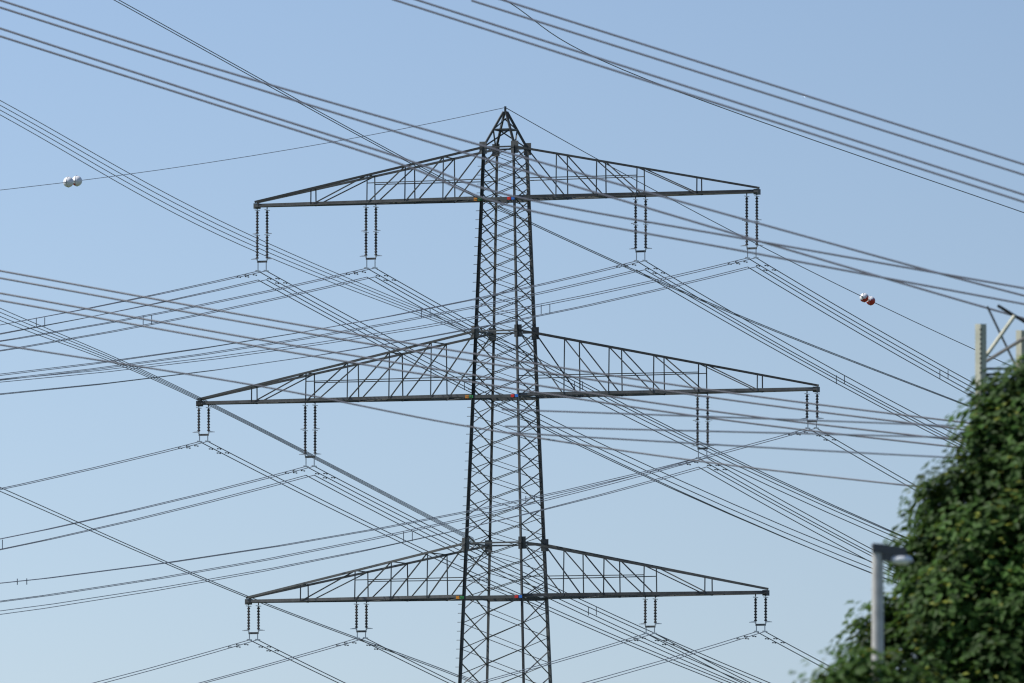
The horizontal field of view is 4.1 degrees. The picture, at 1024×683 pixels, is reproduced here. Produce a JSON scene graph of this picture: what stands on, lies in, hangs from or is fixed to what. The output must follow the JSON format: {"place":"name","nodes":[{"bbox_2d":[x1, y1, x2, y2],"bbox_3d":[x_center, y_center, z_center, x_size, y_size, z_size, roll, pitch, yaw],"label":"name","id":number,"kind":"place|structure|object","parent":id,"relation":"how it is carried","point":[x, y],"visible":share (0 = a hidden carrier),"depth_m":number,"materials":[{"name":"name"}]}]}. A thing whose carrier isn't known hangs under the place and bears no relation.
{"place":"outdoors","nodes":[
{"label":"outdoors","id":0,"kind":"place"},
{"bbox_2d":[0,0,1023,488],"bbox_3d":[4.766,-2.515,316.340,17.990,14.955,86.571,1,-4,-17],"label":"wires","id":1,"kind":"object","parent":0,"point":[780,246],"visible":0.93,"depth_m":324.02,"materials":[{"name":"grey metal"}]},
{"bbox_2d":[0,0,1023,682],"label":"sky","id":2,"kind":"structure","parent":0,"point":[953,70],"materials":[{"name":"blue"}]},
{"bbox_2d":[789,643,948,682],"bbox_3d":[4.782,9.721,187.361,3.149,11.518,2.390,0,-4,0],"label":"tree","id":3,"kind":"object","parent":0,"point":[880,674],"depth_m":187.65,"materials":[{"name":"green plant"}]},
{"bbox_2d":[826,354,1023,682],"bbox_3d":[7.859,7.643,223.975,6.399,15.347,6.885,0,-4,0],"label":"tree","id":4,"kind":"object","parent":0,"point":[961,576],"depth_m":223.38,"materials":[{"name":"green plant"}]},
{"bbox_2d":[975,304,1023,406],"bbox_3d":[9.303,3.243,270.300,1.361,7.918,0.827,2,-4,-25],"label":"lattice structure","id":5,"kind":"object","parent":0,"point":[981,356],"visible":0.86,"depth_m":270.17,"materials":[{"name":"paint"}]},
{"label":"ground","id":6,"kind":"structure","parent":0,"visible":0},
{"bbox_2d":[196,106,819,682],"bbox_3d":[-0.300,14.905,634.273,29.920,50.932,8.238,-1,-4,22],"label":"pylon","id":7,"kind":"object","parent":6,"relation":"on","point":[516,330],"visible":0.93,"depth_m":635.06,"materials":[{"name":"metal"}]},
{"bbox_2d":[0,107,814,682],"bbox_3d":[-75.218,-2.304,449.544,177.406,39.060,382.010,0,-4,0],"label":"power lines","id":8,"kind":"object","parent":7,"relation":"hanging from","point":[86,371],"visible":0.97,"depth_m":610.87,"materials":[{"name":"grey metal"}]},
{"bbox_2d":[178,193,835,651],"bbox_3d":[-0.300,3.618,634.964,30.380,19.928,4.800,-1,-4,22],"label":"insulators","id":9,"kind":"object","parent":7,"relation":"attached to","point":[256,233],"visible":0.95,"depth_m":636.88,"materials":[{"name":"grey"}]},
{"bbox_2d":[0,0,1023,682],"bbox_3d":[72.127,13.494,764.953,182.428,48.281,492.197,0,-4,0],"label":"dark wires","id":10,"kind":"object","parent":7,"relation":"hanging from","point":[450,324],"visible":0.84,"depth_m":654.25,"materials":[{"name":"grey metal"}]},
{"bbox_2d":[63,175,874,305],"bbox_3d":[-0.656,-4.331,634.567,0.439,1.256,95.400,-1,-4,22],"label":"marker balls","id":11,"kind":"object","parent":10,"relation":"on","point":[69,181],"visible":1,"depth_m":591.35},
{"bbox_2d":[2,305,939,615],"bbox_3d":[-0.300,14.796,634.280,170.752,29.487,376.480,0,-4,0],"label":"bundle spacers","id":12,"kind":"object","parent":10,"relation":"on","point":[464,387],"visible":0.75,"depth_m":614.23,"materials":[{"name":"grey metal"}]},
{"bbox_2d":[871,543,912,681],"bbox_3d":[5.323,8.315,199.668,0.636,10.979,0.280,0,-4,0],"label":"street lamp","id":13,"kind":"object","parent":6,"relation":"on","point":[896,555],"visible":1,"depth_m":199.90,"materials":[{"name":"grey metal"}]}
]}

